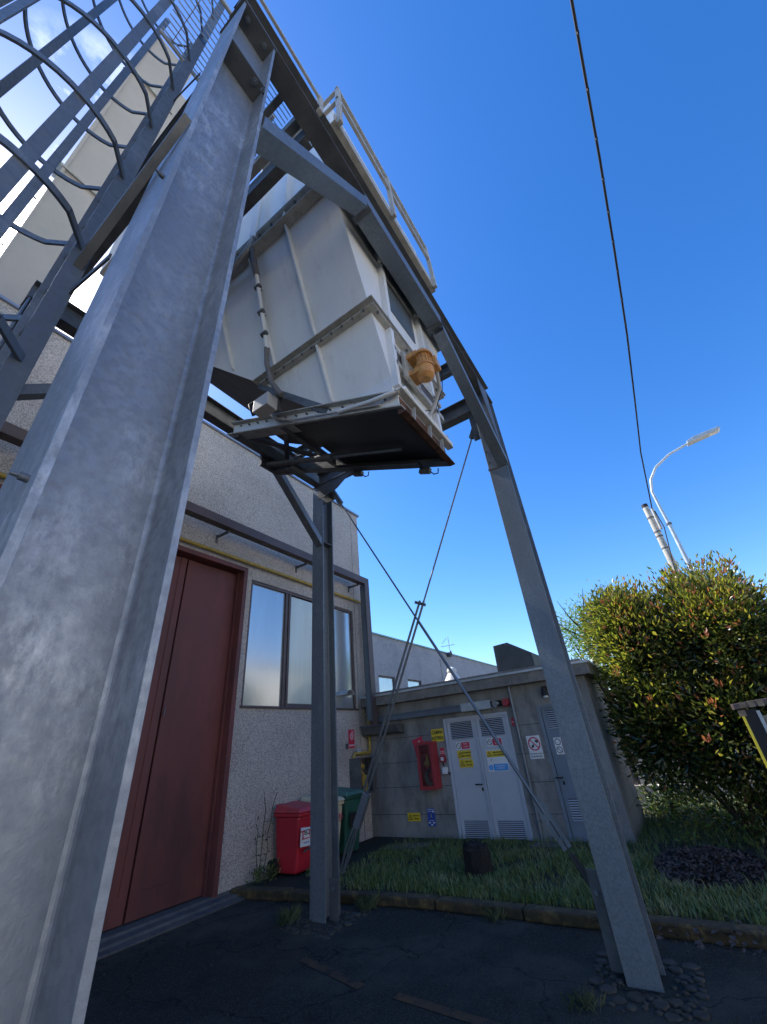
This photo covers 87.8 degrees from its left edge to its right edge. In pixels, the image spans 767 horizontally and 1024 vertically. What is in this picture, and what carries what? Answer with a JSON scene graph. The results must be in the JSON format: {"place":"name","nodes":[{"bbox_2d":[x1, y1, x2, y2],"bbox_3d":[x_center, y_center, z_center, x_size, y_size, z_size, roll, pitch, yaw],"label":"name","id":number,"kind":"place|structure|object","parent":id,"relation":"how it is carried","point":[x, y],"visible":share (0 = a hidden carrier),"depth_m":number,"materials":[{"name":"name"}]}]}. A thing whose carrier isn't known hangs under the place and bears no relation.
{"place":"outdoors","nodes":[
{"label":"outdoors","id":0,"kind":"place"},
{"bbox_2d":[0,0,766,688],"label":"sky","id":1,"kind":"structure","parent":0,"point":[476,113],"materials":[{"name":"blue"}]},
{"bbox_2d":[84,734,766,1023],"bbox_3d":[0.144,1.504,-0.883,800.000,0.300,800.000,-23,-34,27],"label":"ground","id":2,"kind":"structure","parent":0,"point":[386,962],"depth_m":3.24,"materials":[{"name":"black asphalt"}]},
{"bbox_2d":[0,294,372,960],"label":"industrial building","id":3,"kind":"structure","parent":2,"relation":"on","point":[224,742],"depth_m":6.52,"materials":[{"name":"concrete"}]},
{"bbox_2d":[0,36,191,305],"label":"conveyor casing","id":4,"kind":"object","parent":3,"relation":"attached to","point":[26,263],"visible":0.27,"depth_m":6.09,"materials":[{"name":"beige metal"}]},
{"bbox_2d":[102,556,187,931],"bbox_3d":[-3.455,2.575,5.333,0.050,4.530,0.970,-23,-34,27],"label":"door","id":5,"kind":"structure","parent":3,"relation":"in","point":[116,904],"depth_m":5.26,"materials":[{"name":"red paint"}]},
{"bbox_2d":[123,560,235,923],"bbox_3d":[-2.884,2.954,6.072,0.070,4.530,0.985,-23,-34,27],"label":"door","id":6,"kind":"structure","parent":3,"relation":"in","point":[168,868],"depth_m":5.73,"materials":[{"name":"red paint"}]},
{"bbox_2d":[0,472,371,757],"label":"gas pipe","id":7,"kind":"object","parent":3,"relation":"attached to","point":[182,539],"visible":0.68,"depth_m":7.95,"materials":[{"name":"grey metal"}]},
{"bbox_2d":[0,421,377,726],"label":"cable duct","id":8,"kind":"object","parent":3,"relation":"attached to","point":[12,434],"visible":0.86,"depth_m":8.33,"materials":[{"name":"grey metal"}]},
{"bbox_2d":[239,580,358,709],"bbox_3d":[-1.598,2.863,8.267,0.170,2.230,3.190,-23,-34,27],"label":"window","id":9,"kind":"structure","parent":3,"relation":"in","point":[277,674],"depth_m":7.82,"materials":[{"name":"glass"}]},
{"bbox_2d":[336,690,354,696],"bbox_3d":[-0.828,3.883,8.549,0.310,0.096,0.272,-23,-34,27],"label":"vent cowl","id":10,"kind":"object","parent":3,"relation":"attached to","point":[347,693],"visible":0.92,"depth_m":8.53,"materials":[{"name":"grey metal"}]},
{"bbox_2d":[348,730,354,747],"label":"fire hose sign","id":11,"kind":"object","parent":3,"relation":"attached to","point":[351,739],"visible":1,"depth_m":8.38,"materials":[{"name":"red paint"}]},
{"bbox_2d":[349,756,375,792],"bbox_3d":[-0.432,5.358,8.117,0.240,0.620,0.525,-23,-34,27],"label":"gas meter box","id":12,"kind":"object","parent":3,"relation":"attached to","point":[359,768],"visible":0.77,"depth_m":8.04,"materials":[{"name":"metal"}]},
{"bbox_2d":[276,901,303,926],"bbox_3d":[-1.071,4.503,4.478,0.346,0.159,0.333,-7,-30,2],"label":"grass tuft","id":13,"kind":"object","parent":2,"relation":"on","point":[288,916],"visible":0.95,"depth_m":4.43,"materials":[{"name":"green plant"}]},
{"bbox_2d":[279,908,366,939],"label":"broken paving","id":14,"kind":"structure","parent":2,"relation":"on","point":[349,916],"depth_m":4.26,"materials":[{"name":"stone"}]},
{"bbox_2d":[298,957,365,988],"bbox_3d":[-0.454,3.877,3.362,0.090,0.001,0.844,21,-40,-38],"label":"road marking","id":15,"kind":"object","parent":2,"relation":"on","point":[339,976],"visible":1,"depth_m":3.33,"materials":[{"name":"paint"}]},
{"bbox_2d":[0,0,665,1023],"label":"steel support frame","id":16,"kind":"object","parent":2,"relation":"on","point":[94,490],"visible":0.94,"depth_m":1.02,"materials":[{"name":"grey metal"}]},
{"bbox_2d":[0,0,224,429],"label":"caged ladder","id":17,"kind":"object","parent":16,"relation":"attached to","point":[26,339],"visible":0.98,"depth_m":1.74,"materials":[{"name":"metal"}]},
{"bbox_2d":[99,103,454,477],"bbox_3d":[-1.211,-2.173,4.780,3.404,4.638,2.950,-23,-34,27],"label":"hopper silo","id":18,"kind":"object","parent":16,"relation":"on","point":[326,341],"visible":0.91,"depth_m":3.71,"materials":[{"name":"white paint"}]},
{"bbox_2d":[159,0,437,293],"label":"walkway platform","id":19,"kind":"structure","parent":16,"relation":"on","point":[292,128],"depth_m":3.58,"materials":[{"name":"galvanised steel"},{"name":"dark steel"}]},
{"bbox_2d":[353,889,381,913],"bbox_3d":[-0.201,4.540,4.672,0.343,0.148,0.335,-23,-34,27],"label":"grass tuft","id":20,"kind":"object","parent":2,"relation":"on","point":[368,903],"visible":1,"depth_m":4.59,"materials":[{"name":"green plant"}]},
{"bbox_2d":[393,992,501,1023],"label":"road marking","id":21,"kind":"object","parent":2,"relation":"on","point":[443,1010],"visible":1,"depth_m":2.75,"materials":[{"name":"white paint"}]},
{"bbox_2d":[478,901,506,923],"bbox_3d":[1.125,4.063,4.067,0.260,0.140,0.333,14,-35,-30],"label":"grass tuft","id":22,"kind":"object","parent":2,"relation":"on","point":[497,915],"visible":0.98,"depth_m":4.01,"materials":[{"name":"green plant"}]},
{"bbox_2d":[230,886,766,949],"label":"kerb","id":23,"kind":"structure","parent":2,"relation":"on","point":[566,916],"depth_m":3.95,"materials":[{"name":"concrete"}]},
{"bbox_2d":[557,978,605,1016],"bbox_3d":[1.342,3.253,2.685,0.294,0.100,0.288,-23,-34,27],"label":"grass tuft","id":24,"kind":"object","parent":2,"relation":"on","point":[582,1001],"visible":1,"depth_m":2.65,"materials":[{"name":"green plant"}]},
{"bbox_2d":[587,951,709,1022],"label":"broken paving","id":25,"kind":"structure","parent":2,"relation":"on","point":[660,1005],"depth_m":2.69,"materials":[{"name":"stone"}]},
{"bbox_2d":[641,503,683,582],"bbox_3d":[8.675,3.007,10.851,0.432,7.560,0.276,-29,-38,34],"label":"utility pole","id":26,"kind":"object","parent":2,"relation":"on","point":[665,548],"visible":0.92,"depth_m":12.16,"materials":[{"name":"metal"}]},
{"bbox_2d":[570,0,651,507],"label":"overhead cable","id":27,"kind":"object","parent":26,"relation":"attached to","point":[593,124],"visible":0.98,"depth_m":5.77,"materials":[{"name":"black rubber"}]},
{"bbox_2d":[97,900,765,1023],"bbox_3d":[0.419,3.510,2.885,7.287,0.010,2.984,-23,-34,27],"label":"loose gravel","id":28,"kind":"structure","parent":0,"point":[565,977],"depth_m":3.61,"materials":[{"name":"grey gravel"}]},
{"bbox_2d":[372,632,497,692],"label":"background building","id":29,"kind":"structure","parent":0,"point":[425,665],"depth_m":17.77,"materials":[{"name":"concrete"}]},
{"bbox_2d":[379,675,393,691],"bbox_3d":[0.094,6.818,15.679,0.070,0.660,1.180,-23,-34,27],"label":"window","id":30,"kind":"structure","parent":29,"relation":"in","point":[386,683],"depth_m":15.71,"materials":[{"name":"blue glass"}]},
{"bbox_2d":[408,679,420,686],"bbox_3d":[1.316,7.650,17.295,0.070,0.660,1.200,-23,-34,27],"label":"window","id":31,"kind":"structure","parent":29,"relation":"in","point":[411,683],"depth_m":17.40,"materials":[{"name":"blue glass"}]},
{"bbox_2d":[463,840,493,879],"bbox_3d":[1.225,4.510,5.179,0.405,0.378,0.389,-23,-34,27],"label":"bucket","id":32,"kind":"object","parent":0,"point":[477,857],"visible":0.86,"depth_m":5.08,"materials":[{"name":"black plastic"}]},
{"bbox_2d":[247,794,766,925],"bbox_3d":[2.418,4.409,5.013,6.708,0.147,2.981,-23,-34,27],"label":"grass","id":33,"kind":"structure","parent":0,"point":[414,875],"depth_m":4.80,"materials":[{"name":"green plant"}]},
{"bbox_2d":[253,788,277,883],"bbox_3d":[-1.753,4.842,5.998,0.170,1.108,0.439,-23,-34,27],"label":"tall weed","id":34,"kind":"object","parent":33,"relation":"on","point":[256,855],"visible":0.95,"depth_m":5.92,"materials":[{"name":"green plant"}]},
{"bbox_2d":[245,857,309,885],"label":"ground weeds","id":35,"kind":"object","parent":33,"relation":"on","point":[269,873],"visible":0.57,"depth_m":5.75,"materials":[{"name":"green plant"}]},
{"bbox_2d":[267,801,310,875],"bbox_3d":[-1.363,5.051,6.210,0.661,0.864,0.540,-23,-34,27],"label":"wheelie bin","id":36,"kind":"object","parent":33,"relation":"on","point":[293,834],"visible":0.88,"depth_m":6.03,"materials":[{"name":"red plastic"}]},
{"bbox_2d":[301,795,344,838],"bbox_3d":[-1.047,5.235,6.609,0.701,0.899,0.520,-23,-34,27],"label":"wheelie bin","id":37,"kind":"object","parent":33,"relation":"on","point":[341,799],"visible":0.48,"depth_m":6.70,"materials":[{"name":"beige plastic"}]},
{"bbox_2d":[338,787,363,854],"bbox_3d":[-0.738,5.458,7.073,0.681,0.934,0.540,-23,-34,27],"label":"wheelie bin","id":38,"kind":"object","parent":33,"relation":"on","point":[351,797],"visible":0.38,"depth_m":6.90,"materials":[{"name":"green plastic"}]},
{"bbox_2d":[384,842,432,850],"bbox_3d":[0.416,5.714,6.807,0.809,0.035,0.400,-11,-31,10],"label":"manhole cover","id":39,"kind":"object","parent":33,"relation":"on","point":[409,845],"visible":0.43,"depth_m":6.77,"materials":[{"name":"concrete"}]},
{"bbox_2d":[360,658,644,842],"bbox_3d":[2.203,4.884,8.136,4.900,2.660,2.225,-23,-34,27],"label":"electrical cabin","id":40,"kind":"object","parent":33,"relation":"on","point":[479,800],"visible":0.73,"depth_m":7.33,"materials":[{"name":"concrete"}]},
{"bbox_2d":[360,724,404,736],"bbox_3d":[-0.037,4.651,8.514,0.920,0.209,0.339,-23,-34,27],"label":"awning box","id":41,"kind":"object","parent":40,"relation":"attached to","point":[369,731],"visible":0.94,"depth_m":8.45,"materials":[{"name":"metal"}]},
{"bbox_2d":[407,813,420,820],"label":"warning sign","id":42,"kind":"object","parent":40,"relation":"attached to","point":[413,816],"visible":1,"depth_m":7.65,"materials":[{"name":"yellow paint"}]},
{"bbox_2d":[412,736,422,755],"bbox_3d":[0.733,4.787,8.089,0.320,0.407,0.006,-23,-34,27],"label":"tilted hose sign","id":43,"kind":"object","parent":40,"relation":"attached to","point":[419,739],"visible":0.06,"depth_m":8.16,"materials":[{"name":"red paint"}]},
{"bbox_2d":[415,741,441,789],"bbox_3d":[0.878,4.911,7.748,0.346,0.786,0.252,-23,-34,27],"label":"fire hose cabinet","id":44,"kind":"object","parent":40,"relation":"attached to","point":[428,766],"visible":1,"depth_m":7.66,"materials":[{"name":"red metal"}]},
{"bbox_2d":[427,808,435,825],"bbox_3d":[0.899,5.723,7.480,0.160,0.270,0.008,-23,-34,27],"label":"earthing sign","id":45,"kind":"object","parent":40,"relation":"attached to","point":[431,816],"visible":1,"depth_m":7.48,"materials":[{"name":"blue paint"}]},
{"bbox_2d":[378,700,491,721],"bbox_3d":[0.952,4.107,8.175,2.670,0.140,0.150,-23,-34,27],"label":"cable tray","id":46,"kind":"object","parent":40,"relation":"attached to","point":[480,705],"visible":0.77,"depth_m":8.02,"materials":[{"name":"grey metal"}]},
{"bbox_2d":[431,728,443,741],"bbox_3d":[1.080,4.473,7.987,0.270,0.220,0.008,-23,-34,27],"label":"cabin name sign","id":47,"kind":"object","parent":40,"relation":"attached to","point":[437,735],"visible":1,"depth_m":7.98,"materials":[{"name":"yellow paint"}]},
{"bbox_2d":[440,748,444,754],"bbox_3d":[1.153,4.693,7.819,0.095,0.120,0.008,-23,-34,27],"label":"alarm label","id":48,"kind":"object","parent":40,"relation":"attached to","point":[442,752],"visible":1,"depth_m":7.82,"materials":[{"name":"red paint"}]},
{"bbox_2d":[439,755,446,765],"bbox_3d":[1.152,4.821,7.720,0.120,0.180,0.056,-23,-34,27],"label":"alarm button","id":49,"kind":"object","parent":40,"relation":"attached to","point":[442,758],"visible":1,"depth_m":7.71,"materials":[{"name":"red paint"}]},
{"bbox_2d":[442,767,450,774],"bbox_3d":[1.210,4.947,7.609,0.168,0.138,0.060,-23,-34,27],"label":"junction box","id":50,"kind":"object","parent":40,"relation":"attached to","point":[444,770],"visible":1,"depth_m":7.61,"materials":[{"name":"white plastic"}]},
{"bbox_2d":[445,667,459,680],"bbox_3d":[1.665,4.006,9.555,0.600,0.550,0.600,-23,-34,27],"label":"roof ventilator","id":51,"kind":"object","parent":40,"relation":"on","point":[450,676],"visible":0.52,"depth_m":9.51,"materials":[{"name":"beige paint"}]},
{"bbox_2d":[456,741,469,749],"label":"prohibition sign","id":52,"kind":"object","parent":40,"relation":"attached to","point":[462,745],"visible":1,"depth_m":7.66,"materials":[{"name":"red paint"}]},
{"bbox_2d":[457,750,471,758],"bbox_3d":[1.539,4.613,7.588,0.290,0.130,0.008,-23,-34,27],"label":"warning sign","id":53,"kind":"object","parent":40,"relation":"attached to","point":[463,754],"visible":1,"depth_m":7.59,"materials":[{"name":"yellow paint"}]},
{"bbox_2d":[459,759,473,767],"bbox_3d":[1.559,4.734,7.510,0.280,0.130,0.008,-23,-34,27],"label":"warning sign","id":54,"kind":"object","parent":40,"relation":"attached to","point":[464,763],"visible":1,"depth_m":7.51,"materials":[{"name":"yellow paint"}]},
{"bbox_2d":[446,718,493,838],"bbox_3d":[1.576,4.919,7.400,0.584,1.900,0.094,-23,-34,27],"label":"door","id":55,"kind":"structure","parent":40,"relation":"in","point":[475,818],"depth_m":7.33,"materials":[{"name":"grey paint"}]},
{"bbox_2d":[487,737,501,746],"bbox_3d":[2.054,4.256,7.381,0.280,0.130,0.008,-23,-34,27],"label":"prohibition sign","id":56,"kind":"object","parent":40,"relation":"attached to","point":[491,742],"visible":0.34,"depth_m":7.39,"materials":[{"name":"red paint"}]},
{"bbox_2d":[492,700,501,707],"bbox_3d":[2.139,3.615,7.511,0.205,0.120,0.107,20,-39,-37],"label":"horn siren","id":57,"kind":"object","parent":40,"relation":"attached to","point":[496,703],"visible":1,"depth_m":7.49,"materials":[{"name":"grey metal"}]},
{"bbox_2d":[486,749,509,771],"bbox_3d":[2.065,4.511,7.241,0.380,0.330,0.010,-23,-34,27],"label":"live equipment board","id":58,"kind":"object","parent":40,"relation":"attached to","point":[497,760],"visible":0.96,"depth_m":7.24,"materials":[{"name":"yellow paint"}]},
{"bbox_2d":[476,714,530,839],"bbox_3d":[2.110,4.712,7.135,0.584,1.900,0.047,-23,-34,27],"label":"door","id":59,"kind":"structure","parent":40,"relation":"in","point":[507,806],"depth_m":7.01,"materials":[{"name":"grey paint"}]},
{"bbox_2d":[502,698,510,706],"bbox_3d":[2.291,3.567,7.475,0.140,0.140,0.100,-23,-34,27],"label":"siren lamp","id":60,"kind":"object","parent":40,"relation":"attached to","point":[505,702],"visible":0.98,"depth_m":7.45,"materials":[{"name":"red paint"}]},
{"bbox_2d":[493,643,540,671],"bbox_3d":[3.180,3.515,9.264,0.860,0.850,0.912,-23,-34,27],"label":"roof vent hood","id":61,"kind":"object","parent":40,"relation":"on","point":[508,656],"visible":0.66,"depth_m":8.99,"materials":[{"name":"grey metal"}]},
{"bbox_2d":[507,686,543,840],"bbox_3d":[2.466,4.329,6.957,0.070,2.380,0.090,-23,-34,27],"label":"drain pipe","id":62,"kind":"object","parent":40,"relation":"attached to","point":[537,820],"visible":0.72,"depth_m":6.93,"materials":[{"name":"metal"}]},
{"bbox_2d":[526,735,543,758],"bbox_3d":[2.651,4.116,6.982,0.235,0.350,0.008,-23,-34,27],"label":"no water sign","id":63,"kind":"object","parent":40,"relation":"attached to","point":[535,747],"visible":1,"depth_m":6.98,"materials":[{"name":"red paint"}]},
{"bbox_2d":[541,686,548,697],"bbox_3d":[2.893,3.230,7.167,0.116,0.190,0.138,-23,-34,27],"label":"bulkhead lamp","id":64,"kind":"object","parent":40,"relation":"attached to","point":[544,692],"visible":1,"depth_m":7.12,"materials":[{"name":"black plastic"}]},
{"bbox_2d":[553,737,564,754],"bbox_3d":[3.032,3.977,6.787,0.220,0.250,0.006,-23,-34,27],"label":"double ban sign","id":65,"kind":"object","parent":40,"relation":"attached to","point":[558,745],"visible":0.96,"depth_m":6.81,"materials":[{"name":"white plastic"}]},
{"bbox_2d":[541,707,588,841],"bbox_3d":[3.145,4.255,6.556,0.662,1.930,0.094,-23,-34,27],"label":"door","id":66,"kind":"structure","parent":40,"relation":"in","point":[562,768],"depth_m":6.58,"materials":[{"name":"grey paint"}]},
{"bbox_2d":[530,841,560,849],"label":"drain slab","id":67,"kind":"structure","parent":33,"relation":"on","point":[551,845],"depth_m":6.01,"materials":[{"name":"concrete"}]},
{"bbox_2d":[555,579,640,784],"bbox_3d":[6.159,4.595,11.140,2.360,5.546,2.526,-23,-34,27],"label":"young tree","id":68,"kind":"object","parent":33,"relation":"on","point":[573,638],"visible":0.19,"depth_m":11.85,"materials":[{"name":"green plant"}]},
{"bbox_2d":[571,547,766,836],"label":"photinia bush","id":69,"kind":"object","parent":33,"relation":"on","point":[688,671],"visible":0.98,"depth_m":6.30,"materials":[{"name":"green plant"}]},
{"bbox_2d":[634,771,710,823],"bbox_3d":[5.247,5.238,7.382,1.356,1.306,1.721,-23,-34,27],"label":"corner shrub","id":70,"kind":"object","parent":33,"relation":"on","point":[651,800],"visible":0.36,"depth_m":7.24,"materials":[{"name":"green plant"}]},
{"bbox_2d":[591,900,766,956],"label":"dead leaves","id":71,"kind":"object","parent":33,"relation":"on","point":[699,943],"visible":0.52,"depth_m":3.19,"materials":[{"name":"brown plant"}]},
{"bbox_2d":[635,793,766,846],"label":"grass","id":72,"kind":"structure","parent":33,"relation":"on","point":[668,825],"depth_m":6.03,"materials":[{"name":"green plant"}]},
{"bbox_2d":[636,760,766,849],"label":"shrub","id":73,"kind":"object","parent":33,"relation":"on","point":[740,810],"visible":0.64,"depth_m":5.75,"materials":[{"name":"green plant"}]},
{"bbox_2d":[650,844,766,894],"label":"dead leaves","id":74,"kind":"object","parent":33,"relation":"on","point":[706,856],"visible":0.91,"depth_m":4.52,"materials":[{"name":"plant"}]},
{"bbox_2d":[730,698,766,767],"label":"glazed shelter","id":75,"kind":"object","parent":33,"relation":"on","point":[755,720],"visible":1,"depth_m":4.11,"materials":[{"name":"metal"}]},
{"bbox_2d":[756,710,766,731],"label":"window frame","id":76,"kind":"structure","parent":75,"relation":"in","point":[758,711],"depth_m":4.09,"materials":[{"name":"grey metal"}]},
{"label":"yard paving","id":77,"kind":"structure","parent":0,"visible":0},
{"bbox_2d":[649,426,719,577],"bbox_3d":[12.605,2.088,13.789,3.159,11.460,0.320,-23,-34,27],"label":"street lamp","id":78,"kind":"object","parent":77,"relation":"on","point":[702,436],"visible":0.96,"depth_m":16.03,"materials":[{"name":"grey metal"}]},
{"bbox_2d":[629,760,760,795],"bbox_3d":[9.866,5.034,7.702,12.060,0.700,0.200,-23,-34,27],"label":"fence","id":79,"kind":"object","parent":77,"relation":"on","point":[637,785],"visible":0.16,"depth_m":9.50,"materials":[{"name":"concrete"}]}
]}

